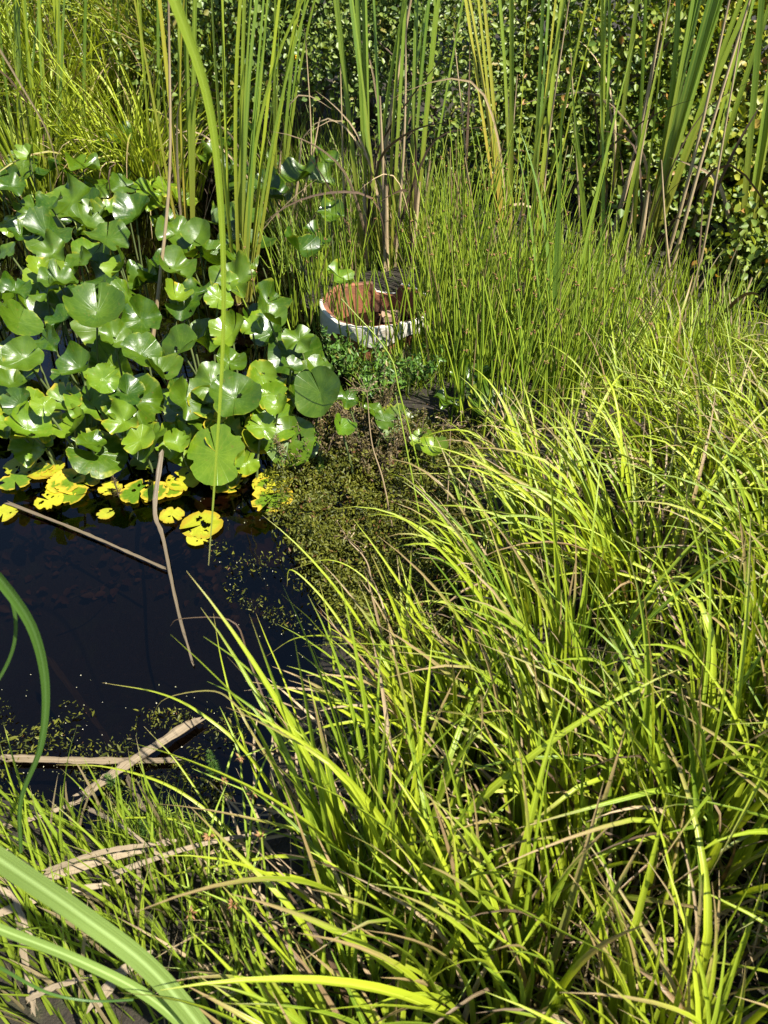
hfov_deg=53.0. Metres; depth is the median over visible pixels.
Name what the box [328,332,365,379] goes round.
leafy herb
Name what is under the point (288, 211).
grass
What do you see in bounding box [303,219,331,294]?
lily pad
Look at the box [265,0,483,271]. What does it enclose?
cattail
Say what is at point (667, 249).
dead stalk
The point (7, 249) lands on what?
lily pad
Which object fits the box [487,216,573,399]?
rush clump
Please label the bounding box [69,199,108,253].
lily pad
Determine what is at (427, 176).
dead stalk
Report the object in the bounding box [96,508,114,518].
lily pad
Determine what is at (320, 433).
withered weed
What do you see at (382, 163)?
dead stalk
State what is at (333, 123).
grass
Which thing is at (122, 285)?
lily pad
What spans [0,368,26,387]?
lily pad
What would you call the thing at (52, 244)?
lily pad
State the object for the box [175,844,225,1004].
spiked rush
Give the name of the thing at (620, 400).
sedge tussock
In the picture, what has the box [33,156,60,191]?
lily pad
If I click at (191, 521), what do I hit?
lily pad
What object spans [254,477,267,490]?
lily pad
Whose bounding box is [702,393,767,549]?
sedge tussock
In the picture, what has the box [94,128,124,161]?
lily pad
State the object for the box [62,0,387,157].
sedge tussock
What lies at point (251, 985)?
spiked rush
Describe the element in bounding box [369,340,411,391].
leafy herb
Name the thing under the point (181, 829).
grass
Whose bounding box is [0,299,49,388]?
lily pad
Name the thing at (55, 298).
lily pad
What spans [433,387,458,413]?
lily pad
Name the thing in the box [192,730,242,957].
spiked rush
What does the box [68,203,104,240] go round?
lily pad
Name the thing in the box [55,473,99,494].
lily pad
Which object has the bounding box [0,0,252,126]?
sedge tussock
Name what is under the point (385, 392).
withered weed
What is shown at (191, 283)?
lily pad
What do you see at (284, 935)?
spiked rush
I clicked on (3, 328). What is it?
lily pad
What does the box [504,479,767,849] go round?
sedge tussock
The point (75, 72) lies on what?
sedge tussock
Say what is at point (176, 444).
lily pad
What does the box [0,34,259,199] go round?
sedge tussock
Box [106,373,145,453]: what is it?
lily pad
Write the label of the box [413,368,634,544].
sedge tussock
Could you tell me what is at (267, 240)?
lily pad
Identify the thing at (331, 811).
sedge tussock
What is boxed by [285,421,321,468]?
lily pad
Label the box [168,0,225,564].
arching grass
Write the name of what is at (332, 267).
lily pad
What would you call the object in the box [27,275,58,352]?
lily pad
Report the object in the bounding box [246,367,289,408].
lily pad
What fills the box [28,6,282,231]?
sedge tussock
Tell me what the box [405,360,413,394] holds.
marestail
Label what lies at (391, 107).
dead stalk
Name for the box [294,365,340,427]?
lily pad
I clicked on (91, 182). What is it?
lily pad
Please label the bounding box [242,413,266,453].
lily pad
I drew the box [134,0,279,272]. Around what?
cattail
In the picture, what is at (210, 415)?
lily pad
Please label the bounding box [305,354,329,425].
lily pad
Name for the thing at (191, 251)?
lily pad
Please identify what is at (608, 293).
rush clump
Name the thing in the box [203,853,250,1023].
spiked rush
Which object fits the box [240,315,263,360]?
lily pad
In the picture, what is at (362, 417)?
withered weed
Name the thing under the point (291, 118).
cattail
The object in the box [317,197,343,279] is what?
lily pad
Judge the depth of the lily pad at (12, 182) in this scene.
3.45 m
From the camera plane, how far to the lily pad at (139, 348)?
2.43 m
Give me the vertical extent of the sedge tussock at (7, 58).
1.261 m
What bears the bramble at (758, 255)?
on the ground at (174, 932)
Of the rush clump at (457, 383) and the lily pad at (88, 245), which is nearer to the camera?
the rush clump at (457, 383)
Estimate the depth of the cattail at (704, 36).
2.98 m
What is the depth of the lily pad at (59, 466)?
2.44 m
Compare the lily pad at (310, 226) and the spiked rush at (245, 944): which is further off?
the lily pad at (310, 226)
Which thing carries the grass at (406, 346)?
on the water
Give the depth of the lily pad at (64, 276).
2.77 m
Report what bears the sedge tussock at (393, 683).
on the ground at (174, 932)
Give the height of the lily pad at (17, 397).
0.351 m
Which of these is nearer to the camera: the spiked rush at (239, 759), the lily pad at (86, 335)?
the spiked rush at (239, 759)
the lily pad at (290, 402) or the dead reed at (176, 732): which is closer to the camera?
the dead reed at (176, 732)
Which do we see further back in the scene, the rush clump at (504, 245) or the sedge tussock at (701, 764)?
the rush clump at (504, 245)
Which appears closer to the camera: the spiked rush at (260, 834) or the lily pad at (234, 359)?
the spiked rush at (260, 834)
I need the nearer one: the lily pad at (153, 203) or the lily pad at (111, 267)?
the lily pad at (111, 267)
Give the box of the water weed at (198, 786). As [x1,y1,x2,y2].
[0,540,334,824]
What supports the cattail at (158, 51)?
on the water
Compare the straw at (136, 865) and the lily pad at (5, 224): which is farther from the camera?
the lily pad at (5, 224)
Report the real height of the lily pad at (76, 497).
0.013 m
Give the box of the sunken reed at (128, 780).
[125,774,145,813]
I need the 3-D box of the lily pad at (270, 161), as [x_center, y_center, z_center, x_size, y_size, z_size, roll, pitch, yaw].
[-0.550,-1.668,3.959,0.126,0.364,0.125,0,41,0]
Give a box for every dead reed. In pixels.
[0,754,180,764]
[3,798,86,829]
[5,501,166,568]
[73,717,204,805]
[134,819,144,916]
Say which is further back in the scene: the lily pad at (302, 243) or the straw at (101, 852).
the lily pad at (302, 243)
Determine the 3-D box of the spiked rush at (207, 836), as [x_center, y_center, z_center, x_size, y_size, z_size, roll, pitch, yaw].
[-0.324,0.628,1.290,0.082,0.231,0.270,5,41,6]
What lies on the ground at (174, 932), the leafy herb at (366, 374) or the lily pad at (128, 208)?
the lily pad at (128, 208)
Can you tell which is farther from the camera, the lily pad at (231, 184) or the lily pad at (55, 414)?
the lily pad at (231, 184)
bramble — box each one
[581,0,767,183]
[670,60,767,221]
[680,187,767,314]
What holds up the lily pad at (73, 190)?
on the ground at (174, 932)
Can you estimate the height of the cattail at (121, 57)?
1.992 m
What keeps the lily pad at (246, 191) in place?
on the ground at (174, 932)
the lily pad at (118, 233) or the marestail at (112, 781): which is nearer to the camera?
the marestail at (112, 781)
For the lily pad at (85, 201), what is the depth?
3.53 m
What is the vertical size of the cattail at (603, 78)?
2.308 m
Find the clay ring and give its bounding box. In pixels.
[319,281,432,360]
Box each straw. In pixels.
[0,838,176,903]
[0,878,120,916]
[0,886,11,898]
[4,878,32,935]
[15,894,38,1016]
[26,974,98,1003]
[42,841,167,874]
[82,949,153,1017]
[87,806,172,865]
[107,828,274,878]
[626,874,641,908]
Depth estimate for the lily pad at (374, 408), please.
2.45 m
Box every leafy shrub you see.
[0,0,118,42]
[416,0,767,185]
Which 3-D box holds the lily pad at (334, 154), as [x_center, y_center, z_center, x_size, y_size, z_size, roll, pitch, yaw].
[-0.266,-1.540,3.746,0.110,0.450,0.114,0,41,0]
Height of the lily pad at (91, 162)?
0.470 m
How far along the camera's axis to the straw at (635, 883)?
1.30 m
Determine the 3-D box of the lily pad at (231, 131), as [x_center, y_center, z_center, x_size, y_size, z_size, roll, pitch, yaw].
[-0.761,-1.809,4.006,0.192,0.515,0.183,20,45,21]
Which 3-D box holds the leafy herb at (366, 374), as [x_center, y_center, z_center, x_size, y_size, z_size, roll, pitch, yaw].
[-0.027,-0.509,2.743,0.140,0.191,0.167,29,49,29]
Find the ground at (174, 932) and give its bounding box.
[0,0,767,1023]
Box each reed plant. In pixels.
[0,573,49,853]
[0,846,210,1023]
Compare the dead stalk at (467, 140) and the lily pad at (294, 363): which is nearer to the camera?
the lily pad at (294, 363)
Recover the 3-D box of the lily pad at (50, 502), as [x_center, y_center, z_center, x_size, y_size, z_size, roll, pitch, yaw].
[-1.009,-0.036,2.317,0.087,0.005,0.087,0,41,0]
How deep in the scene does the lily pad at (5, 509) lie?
2.28 m
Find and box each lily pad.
[0,163,20,216]
[0,166,25,214]
[0,171,25,207]
[0,212,35,256]
[0,241,22,272]
[0,271,31,317]
[0,291,6,338]
[0,292,16,337]
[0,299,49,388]
[0,336,30,355]
[0,345,38,392]
[0,365,24,394]
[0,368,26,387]
[0,386,62,457]
[0,387,54,465]
[0,392,16,438]
[0,415,40,459]
[0,471,31,489]
[0,504,17,521]
[1,335,60,410]
[3,458,36,473]
[4,401,57,464]
[6,150,37,181]
[6,219,38,255]
[7,434,52,467]
[13,191,54,219]
[14,143,36,191]
[14,282,58,351]
[22,258,68,319]
[23,206,76,287]
[24,216,65,253]
[25,255,77,337]
[26,461,55,478]
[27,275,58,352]
[29,396,73,446]
[30,228,65,334]
[31,461,53,472]
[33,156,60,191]
[34,202,71,225]
[34,323,79,390]
[34,491,63,509]
[36,192,87,272]
[36,460,64,476]
[37,258,89,351]
[44,303,79,376]
[45,173,96,250]
[46,382,81,426]
[46,468,84,492]
[48,284,76,344]
[50,369,81,389]
[52,403,84,447]
[55,341,99,428]
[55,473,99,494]
[57,485,86,503]
[59,160,82,179]
[62,282,124,362]
[63,380,120,427]
[63,413,99,437]
[64,245,91,282]
[65,151,100,178]
[65,427,127,478]
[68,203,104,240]
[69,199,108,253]
[70,302,100,346]
[71,237,109,284]
[75,429,106,453]
[77,197,105,241]
[80,187,100,242]
[80,252,122,312]
[81,218,129,278]
[83,175,111,198]
[83,341,132,378]
[84,209,108,243]
[87,363,119,393]
[89,337,115,364]
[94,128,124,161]
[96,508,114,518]
[97,481,122,494]
[98,318,131,375]
[99,245,137,315]
[100,373,163,424]
[101,399,138,461]
[103,197,113,220]
[106,121,136,175]
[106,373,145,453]
[109,157,147,212]
[110,172,138,259]
[110,279,140,370]
[112,191,149,265]
[115,259,161,294]
[116,420,156,443]
[119,479,158,503]
[120,331,161,420]
[121,294,161,375]
[121,424,154,472]
[124,422,166,462]
[128,256,156,298]
[130,451,163,469]
[134,177,167,245]
[138,189,165,245]
[140,481,168,500]
[147,334,175,360]
[147,353,186,424]
[149,175,177,214]
[149,205,178,226]
[149,248,176,324]
[155,215,191,279]
[155,420,190,458]
[159,244,196,323]
[159,414,198,466]
[159,507,184,522]
[162,323,196,375]
[162,377,188,404]
[163,390,187,429]
[163,428,190,471]
[164,288,199,367]
[164,481,183,496]
[165,278,196,373]
[165,378,207,411]
[166,467,199,490]
[169,375,211,420]
[170,185,197,220]
[179,510,222,538]
[180,217,209,305]
[182,245,202,282]
[182,276,210,318]
[185,318,218,365]
[186,530,209,545]
[187,385,213,421]
[187,405,214,430]
[187,423,244,488]
[188,393,227,422]
[192,361,224,401]
[194,239,235,301]
[196,139,224,196]
[203,283,233,361]
[203,412,246,449]
[208,201,245,225]
[208,250,256,307]
[208,309,243,372]
[209,369,261,420]
[210,474,242,492]
[211,201,234,243]
[214,164,237,200]
[216,344,246,370]
[217,232,239,249]
[218,107,251,201]
[219,246,259,300]
[219,270,238,310]
[220,482,240,492]
[221,151,248,177]
[223,410,258,457]
[225,222,235,241]
[231,204,262,222]
[233,180,262,234]
[234,450,259,483]
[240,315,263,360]
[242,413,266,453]
[243,303,263,344]
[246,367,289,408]
[246,412,275,477]
[247,359,276,382]
[250,229,276,278]
[250,309,263,331]
[250,313,285,359]
[251,392,295,418]
[251,485,293,512]
[252,403,295,460]
[252,469,291,493]
[254,165,279,248]
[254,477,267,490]
[255,278,291,347]
[256,381,293,423]
[258,145,281,156]
[261,169,293,223]
[261,302,288,377]
[261,416,313,465]
[263,393,286,461]
[264,148,285,207]
[268,332,322,376]
[275,155,315,216]
[280,373,294,384]
[281,324,313,359]
[281,354,303,395]
[284,226,321,325]
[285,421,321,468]
[289,374,319,419]
[291,350,328,374]
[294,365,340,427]
[299,358,334,421]
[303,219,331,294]
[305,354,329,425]
[308,162,335,233]
[315,144,338,195]
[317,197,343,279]
[326,259,354,323]
[334,413,356,478]
[336,386,359,447]
[364,402,382,419]
[373,410,396,462]
[379,403,414,441]
[402,428,432,457]
[420,436,448,477]
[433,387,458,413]
[450,358,490,398]
[467,377,513,423]
[506,406,520,434]
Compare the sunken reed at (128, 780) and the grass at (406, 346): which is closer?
the sunken reed at (128, 780)
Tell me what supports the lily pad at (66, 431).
on the ground at (174, 932)
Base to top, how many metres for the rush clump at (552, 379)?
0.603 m
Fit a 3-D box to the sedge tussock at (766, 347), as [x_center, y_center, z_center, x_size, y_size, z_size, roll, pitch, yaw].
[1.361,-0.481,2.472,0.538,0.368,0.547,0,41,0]
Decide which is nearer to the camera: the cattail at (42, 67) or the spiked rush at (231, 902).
the spiked rush at (231, 902)
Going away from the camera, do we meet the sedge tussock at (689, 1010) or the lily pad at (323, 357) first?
the sedge tussock at (689, 1010)
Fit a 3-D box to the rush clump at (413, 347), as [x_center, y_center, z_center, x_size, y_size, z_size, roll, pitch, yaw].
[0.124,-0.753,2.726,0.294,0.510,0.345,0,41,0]
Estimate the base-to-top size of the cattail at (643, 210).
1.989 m
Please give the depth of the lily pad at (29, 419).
2.29 m
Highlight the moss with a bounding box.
[255,400,494,665]
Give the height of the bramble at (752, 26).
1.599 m
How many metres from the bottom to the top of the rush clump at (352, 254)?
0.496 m
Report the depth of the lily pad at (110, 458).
2.36 m
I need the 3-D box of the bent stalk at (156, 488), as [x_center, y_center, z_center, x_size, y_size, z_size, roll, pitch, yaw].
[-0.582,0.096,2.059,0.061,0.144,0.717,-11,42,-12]
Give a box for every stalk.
[151,0,171,336]
[152,449,193,665]
[283,139,301,241]
[292,117,320,232]
[294,55,303,164]
[305,32,321,219]
[340,64,346,253]
[379,0,411,207]
[379,96,400,248]
[393,12,406,266]
[424,157,485,231]
[453,32,469,201]
[498,75,517,253]
[540,0,569,252]
[570,53,581,252]
[597,21,662,250]
[623,0,670,266]
[659,0,729,282]
[661,160,673,298]
[666,0,750,288]
[693,32,763,297]
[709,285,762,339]
[734,277,752,339]
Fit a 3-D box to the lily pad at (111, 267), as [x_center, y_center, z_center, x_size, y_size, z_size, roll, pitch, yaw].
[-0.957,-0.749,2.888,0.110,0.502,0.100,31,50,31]
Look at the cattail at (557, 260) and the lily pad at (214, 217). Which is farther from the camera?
the lily pad at (214, 217)
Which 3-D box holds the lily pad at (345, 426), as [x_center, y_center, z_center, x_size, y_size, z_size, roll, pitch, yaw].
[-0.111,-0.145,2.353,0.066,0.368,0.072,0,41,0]
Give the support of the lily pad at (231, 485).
on the water
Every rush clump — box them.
[226,217,334,332]
[258,215,332,333]
[291,226,380,338]
[305,180,382,312]
[331,232,412,381]
[377,212,464,367]
[386,133,485,320]
[395,160,497,350]
[409,118,503,300]
[418,234,544,436]
[419,221,509,386]
[434,143,524,323]
[452,117,534,288]
[458,210,554,376]
[468,146,574,342]
[480,266,620,458]
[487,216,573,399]
[491,142,588,327]
[498,241,627,439]
[502,214,608,384]
[527,220,662,384]
[532,159,632,347]
[542,238,661,437]
[584,223,683,405]
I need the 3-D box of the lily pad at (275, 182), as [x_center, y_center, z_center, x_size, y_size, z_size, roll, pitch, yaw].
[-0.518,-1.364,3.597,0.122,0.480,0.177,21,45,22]
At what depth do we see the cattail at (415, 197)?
2.99 m
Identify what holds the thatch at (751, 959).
on the ground at (174, 932)
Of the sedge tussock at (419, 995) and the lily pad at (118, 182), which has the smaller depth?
the sedge tussock at (419, 995)
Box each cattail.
[0,0,41,197]
[0,0,86,182]
[4,0,36,192]
[22,0,64,191]
[29,0,129,121]
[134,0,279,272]
[137,0,172,181]
[159,0,329,227]
[201,0,264,293]
[211,0,313,305]
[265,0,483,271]
[271,0,452,268]
[300,0,463,269]
[390,0,565,257]
[435,0,692,248]
[512,36,635,382]
[516,0,638,243]
[568,16,668,326]
[605,0,767,262]
[606,0,750,277]
[627,0,767,252]
[669,0,767,272]
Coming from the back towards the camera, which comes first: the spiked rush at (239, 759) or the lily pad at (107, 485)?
the lily pad at (107, 485)
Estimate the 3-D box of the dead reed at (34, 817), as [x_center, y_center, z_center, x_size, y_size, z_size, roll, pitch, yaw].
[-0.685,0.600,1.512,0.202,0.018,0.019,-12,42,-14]
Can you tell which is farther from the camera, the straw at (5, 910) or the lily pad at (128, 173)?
the lily pad at (128, 173)
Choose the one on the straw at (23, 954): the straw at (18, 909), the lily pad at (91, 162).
the straw at (18, 909)
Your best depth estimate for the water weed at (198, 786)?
1.69 m
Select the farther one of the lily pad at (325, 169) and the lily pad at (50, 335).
the lily pad at (325, 169)
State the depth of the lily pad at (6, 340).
2.65 m
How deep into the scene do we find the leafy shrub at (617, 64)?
3.51 m
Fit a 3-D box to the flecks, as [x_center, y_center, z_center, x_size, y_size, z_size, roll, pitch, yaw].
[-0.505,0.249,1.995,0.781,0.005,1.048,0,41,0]
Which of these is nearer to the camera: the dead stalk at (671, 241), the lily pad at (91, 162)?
the dead stalk at (671, 241)
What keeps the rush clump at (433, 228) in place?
on the ground at (174, 932)
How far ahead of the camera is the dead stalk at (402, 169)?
3.06 m
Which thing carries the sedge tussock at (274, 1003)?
on the ground at (174, 932)
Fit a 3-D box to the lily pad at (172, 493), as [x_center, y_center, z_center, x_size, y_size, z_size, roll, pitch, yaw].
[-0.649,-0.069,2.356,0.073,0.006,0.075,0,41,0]
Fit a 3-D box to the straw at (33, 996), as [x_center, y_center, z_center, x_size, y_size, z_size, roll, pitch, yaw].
[-0.485,0.718,1.171,0.117,0.018,0.012,-12,43,-14]
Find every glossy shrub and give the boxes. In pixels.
[0,0,287,82]
[106,0,463,160]
[250,0,506,123]
[264,0,637,174]
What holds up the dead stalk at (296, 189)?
on the ground at (174, 932)
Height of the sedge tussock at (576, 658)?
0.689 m
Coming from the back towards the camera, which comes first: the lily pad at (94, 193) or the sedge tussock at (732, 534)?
the lily pad at (94, 193)
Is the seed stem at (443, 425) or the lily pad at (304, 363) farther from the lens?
the lily pad at (304, 363)
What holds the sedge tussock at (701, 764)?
on the ground at (174, 932)
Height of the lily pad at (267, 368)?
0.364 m
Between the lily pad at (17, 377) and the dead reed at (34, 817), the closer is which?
the dead reed at (34, 817)
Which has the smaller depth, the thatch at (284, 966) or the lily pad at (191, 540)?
the thatch at (284, 966)
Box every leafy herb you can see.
[320,324,354,366]
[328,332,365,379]
[351,336,390,389]
[361,356,406,402]
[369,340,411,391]
[406,339,445,385]
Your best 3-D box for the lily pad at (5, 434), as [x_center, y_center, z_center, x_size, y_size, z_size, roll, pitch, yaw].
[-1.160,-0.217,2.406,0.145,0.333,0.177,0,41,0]
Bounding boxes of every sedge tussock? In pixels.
[0,0,102,144]
[0,0,156,129]
[0,0,187,154]
[0,0,225,131]
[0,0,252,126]
[0,21,53,144]
[0,23,129,211]
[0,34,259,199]
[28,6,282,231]
[46,0,309,150]
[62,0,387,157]
[81,572,680,978]
[117,781,525,1023]
[162,685,649,1023]
[253,517,540,804]
[311,454,766,876]
[340,398,660,692]
[354,604,734,1003]
[405,366,767,650]
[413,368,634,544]
[430,725,767,1023]
[435,512,767,1000]
[493,358,767,654]
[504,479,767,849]
[510,327,767,572]
[520,323,767,537]
[542,307,751,488]
[545,577,767,929]
[575,526,767,743]
[586,294,764,495]
[604,273,756,405]
[682,744,767,1007]
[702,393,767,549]
[717,296,767,396]
[739,338,767,437]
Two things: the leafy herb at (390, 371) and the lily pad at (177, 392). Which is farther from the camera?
the leafy herb at (390, 371)
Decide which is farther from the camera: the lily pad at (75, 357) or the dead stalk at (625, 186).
the dead stalk at (625, 186)
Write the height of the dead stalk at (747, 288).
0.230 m
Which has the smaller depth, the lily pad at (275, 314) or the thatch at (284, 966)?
the thatch at (284, 966)
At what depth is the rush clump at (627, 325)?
2.40 m
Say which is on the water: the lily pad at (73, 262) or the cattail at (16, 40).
the cattail at (16, 40)
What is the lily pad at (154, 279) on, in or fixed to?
on the ground at (174, 932)
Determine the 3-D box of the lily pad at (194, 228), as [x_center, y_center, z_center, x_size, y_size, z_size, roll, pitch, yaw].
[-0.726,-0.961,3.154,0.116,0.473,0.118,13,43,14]
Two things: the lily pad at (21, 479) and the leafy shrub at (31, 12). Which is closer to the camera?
the lily pad at (21, 479)
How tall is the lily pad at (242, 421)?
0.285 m
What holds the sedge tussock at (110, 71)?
on the ground at (174, 932)
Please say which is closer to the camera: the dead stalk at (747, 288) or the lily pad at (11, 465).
the lily pad at (11, 465)
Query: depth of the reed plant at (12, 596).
0.94 m
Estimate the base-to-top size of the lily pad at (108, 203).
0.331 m
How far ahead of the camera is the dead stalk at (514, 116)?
2.98 m
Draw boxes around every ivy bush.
[386,55,661,205]
[548,81,767,247]
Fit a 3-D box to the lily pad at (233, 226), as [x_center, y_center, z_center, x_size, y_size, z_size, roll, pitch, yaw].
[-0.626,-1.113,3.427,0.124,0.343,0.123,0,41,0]
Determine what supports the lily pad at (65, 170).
on the ground at (174, 932)
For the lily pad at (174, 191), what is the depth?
3.77 m
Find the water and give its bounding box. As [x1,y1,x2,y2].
[0,182,409,846]
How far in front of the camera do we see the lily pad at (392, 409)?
2.52 m
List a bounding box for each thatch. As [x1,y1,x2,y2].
[110,570,470,1023]
[259,564,767,1023]
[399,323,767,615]
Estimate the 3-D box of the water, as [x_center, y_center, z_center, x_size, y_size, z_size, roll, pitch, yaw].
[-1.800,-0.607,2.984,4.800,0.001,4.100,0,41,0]
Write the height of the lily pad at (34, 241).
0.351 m
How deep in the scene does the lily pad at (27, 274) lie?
2.99 m
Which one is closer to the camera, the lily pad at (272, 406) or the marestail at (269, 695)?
the marestail at (269, 695)
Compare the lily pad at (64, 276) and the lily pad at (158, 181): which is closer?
the lily pad at (64, 276)
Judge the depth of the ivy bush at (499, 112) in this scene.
3.73 m
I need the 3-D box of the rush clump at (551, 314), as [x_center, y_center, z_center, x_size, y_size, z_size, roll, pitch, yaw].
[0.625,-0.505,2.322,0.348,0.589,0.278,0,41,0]
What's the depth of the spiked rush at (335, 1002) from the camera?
1.24 m
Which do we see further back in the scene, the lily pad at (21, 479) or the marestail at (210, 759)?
the lily pad at (21, 479)
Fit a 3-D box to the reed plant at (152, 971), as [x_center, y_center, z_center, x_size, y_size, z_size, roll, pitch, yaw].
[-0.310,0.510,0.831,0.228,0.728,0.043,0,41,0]
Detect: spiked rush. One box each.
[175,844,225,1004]
[177,782,227,1003]
[178,856,221,984]
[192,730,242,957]
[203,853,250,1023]
[218,741,274,1022]
[220,708,271,959]
[228,826,270,1023]
[241,785,294,1013]
[243,946,280,1012]
[275,881,321,983]
[281,895,326,1007]
[334,955,365,1006]
[345,846,387,1010]
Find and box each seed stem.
[335,520,372,598]
[341,298,425,521]
[349,374,393,530]
[395,395,426,560]
[434,410,467,530]
[464,404,503,511]
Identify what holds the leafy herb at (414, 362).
on the ground at (174, 932)
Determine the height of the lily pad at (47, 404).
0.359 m
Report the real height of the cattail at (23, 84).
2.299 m
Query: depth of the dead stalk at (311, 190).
3.50 m
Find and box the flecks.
[8,510,304,794]
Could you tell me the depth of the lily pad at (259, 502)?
2.32 m
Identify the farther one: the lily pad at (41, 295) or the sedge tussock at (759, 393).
the lily pad at (41, 295)
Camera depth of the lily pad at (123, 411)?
2.33 m
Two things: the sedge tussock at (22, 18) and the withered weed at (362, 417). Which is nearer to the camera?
the withered weed at (362, 417)
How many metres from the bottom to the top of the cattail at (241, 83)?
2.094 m
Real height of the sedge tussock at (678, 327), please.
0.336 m
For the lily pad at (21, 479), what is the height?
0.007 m
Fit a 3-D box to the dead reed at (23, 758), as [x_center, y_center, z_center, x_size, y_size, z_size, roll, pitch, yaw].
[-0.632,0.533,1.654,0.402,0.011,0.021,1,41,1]
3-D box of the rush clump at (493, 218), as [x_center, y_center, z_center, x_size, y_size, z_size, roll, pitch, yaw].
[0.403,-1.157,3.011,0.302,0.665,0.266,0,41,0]
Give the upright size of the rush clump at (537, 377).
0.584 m
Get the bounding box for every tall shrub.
[272,0,546,65]
[531,0,756,51]
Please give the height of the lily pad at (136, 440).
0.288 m
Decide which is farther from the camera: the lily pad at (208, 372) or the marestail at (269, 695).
the lily pad at (208, 372)
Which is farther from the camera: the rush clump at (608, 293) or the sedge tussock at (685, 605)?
the rush clump at (608, 293)
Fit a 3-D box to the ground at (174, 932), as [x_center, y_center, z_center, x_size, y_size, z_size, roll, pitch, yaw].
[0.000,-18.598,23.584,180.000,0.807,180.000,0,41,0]
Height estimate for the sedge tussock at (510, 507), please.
0.560 m
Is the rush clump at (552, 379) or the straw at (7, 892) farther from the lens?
the rush clump at (552, 379)
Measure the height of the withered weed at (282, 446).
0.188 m
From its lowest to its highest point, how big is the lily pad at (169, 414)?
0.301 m
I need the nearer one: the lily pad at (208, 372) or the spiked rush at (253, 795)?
the spiked rush at (253, 795)
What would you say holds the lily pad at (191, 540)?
on the water
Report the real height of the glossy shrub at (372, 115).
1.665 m
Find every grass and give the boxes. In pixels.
[0,49,58,175]
[0,67,361,232]
[0,727,207,878]
[0,758,280,1023]
[85,791,255,879]
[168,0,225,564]
[230,117,488,280]
[298,197,454,288]
[316,330,425,368]
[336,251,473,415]
[394,191,767,412]
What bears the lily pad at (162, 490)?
on the lily pad at (127, 495)
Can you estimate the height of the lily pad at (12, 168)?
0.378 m
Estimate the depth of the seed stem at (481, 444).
1.96 m
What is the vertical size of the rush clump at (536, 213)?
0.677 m
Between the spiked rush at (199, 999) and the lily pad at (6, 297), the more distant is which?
the lily pad at (6, 297)
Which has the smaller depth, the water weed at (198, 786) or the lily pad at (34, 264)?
the water weed at (198, 786)
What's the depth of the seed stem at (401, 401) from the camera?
2.06 m
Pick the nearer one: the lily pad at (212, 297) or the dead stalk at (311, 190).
the lily pad at (212, 297)
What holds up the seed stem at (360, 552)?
on the ground at (174, 932)
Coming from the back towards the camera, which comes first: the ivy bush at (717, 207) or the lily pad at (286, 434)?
the ivy bush at (717, 207)
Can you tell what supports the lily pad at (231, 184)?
on the ground at (174, 932)
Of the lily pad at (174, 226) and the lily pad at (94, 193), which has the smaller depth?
the lily pad at (174, 226)
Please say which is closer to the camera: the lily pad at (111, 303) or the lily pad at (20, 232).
the lily pad at (111, 303)
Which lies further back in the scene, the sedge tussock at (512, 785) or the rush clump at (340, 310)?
the rush clump at (340, 310)
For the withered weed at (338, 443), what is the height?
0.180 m
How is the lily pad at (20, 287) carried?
on the ground at (174, 932)
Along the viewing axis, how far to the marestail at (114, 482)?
2.32 m
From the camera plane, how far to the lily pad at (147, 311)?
2.61 m
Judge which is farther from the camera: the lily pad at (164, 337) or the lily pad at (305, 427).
the lily pad at (164, 337)
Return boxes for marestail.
[104,772,124,790]
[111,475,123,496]
[138,819,155,840]
[205,749,220,776]
[265,682,276,705]
[315,450,324,474]
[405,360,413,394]
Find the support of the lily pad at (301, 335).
on the ground at (174, 932)
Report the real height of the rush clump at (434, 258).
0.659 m
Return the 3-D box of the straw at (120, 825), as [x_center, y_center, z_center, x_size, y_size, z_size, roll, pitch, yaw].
[-0.473,0.595,1.418,0.256,0.075,0.009,24,47,25]
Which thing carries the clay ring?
on the ground at (174, 932)
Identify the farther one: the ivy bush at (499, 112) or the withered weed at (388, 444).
the ivy bush at (499, 112)
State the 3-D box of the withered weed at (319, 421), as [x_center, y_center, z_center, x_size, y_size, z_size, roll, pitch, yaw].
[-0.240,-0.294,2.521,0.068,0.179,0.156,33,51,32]
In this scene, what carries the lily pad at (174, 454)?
on the ground at (174, 932)
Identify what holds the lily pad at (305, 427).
on the ground at (174, 932)
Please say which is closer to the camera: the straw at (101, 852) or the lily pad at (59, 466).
the straw at (101, 852)
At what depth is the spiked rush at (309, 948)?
1.26 m
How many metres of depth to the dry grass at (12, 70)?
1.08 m
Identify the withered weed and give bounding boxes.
[272,422,310,474]
[292,412,324,460]
[294,411,327,431]
[303,413,342,459]
[322,400,340,422]
[324,404,358,454]
[330,386,369,433]
[340,430,376,471]
[355,393,391,443]
[359,443,397,483]
[366,418,409,470]
[371,365,403,407]
[391,407,427,459]
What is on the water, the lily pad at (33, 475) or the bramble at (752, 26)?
the lily pad at (33, 475)
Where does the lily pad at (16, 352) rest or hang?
on the ground at (174, 932)
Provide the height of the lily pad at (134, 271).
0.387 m
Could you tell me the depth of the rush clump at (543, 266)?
2.52 m
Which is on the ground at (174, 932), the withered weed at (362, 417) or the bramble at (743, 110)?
the bramble at (743, 110)
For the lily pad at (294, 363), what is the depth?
2.41 m
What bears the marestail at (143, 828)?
on the ground at (174, 932)
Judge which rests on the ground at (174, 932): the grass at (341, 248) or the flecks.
the grass at (341, 248)
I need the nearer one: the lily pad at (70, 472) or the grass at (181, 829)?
the grass at (181, 829)

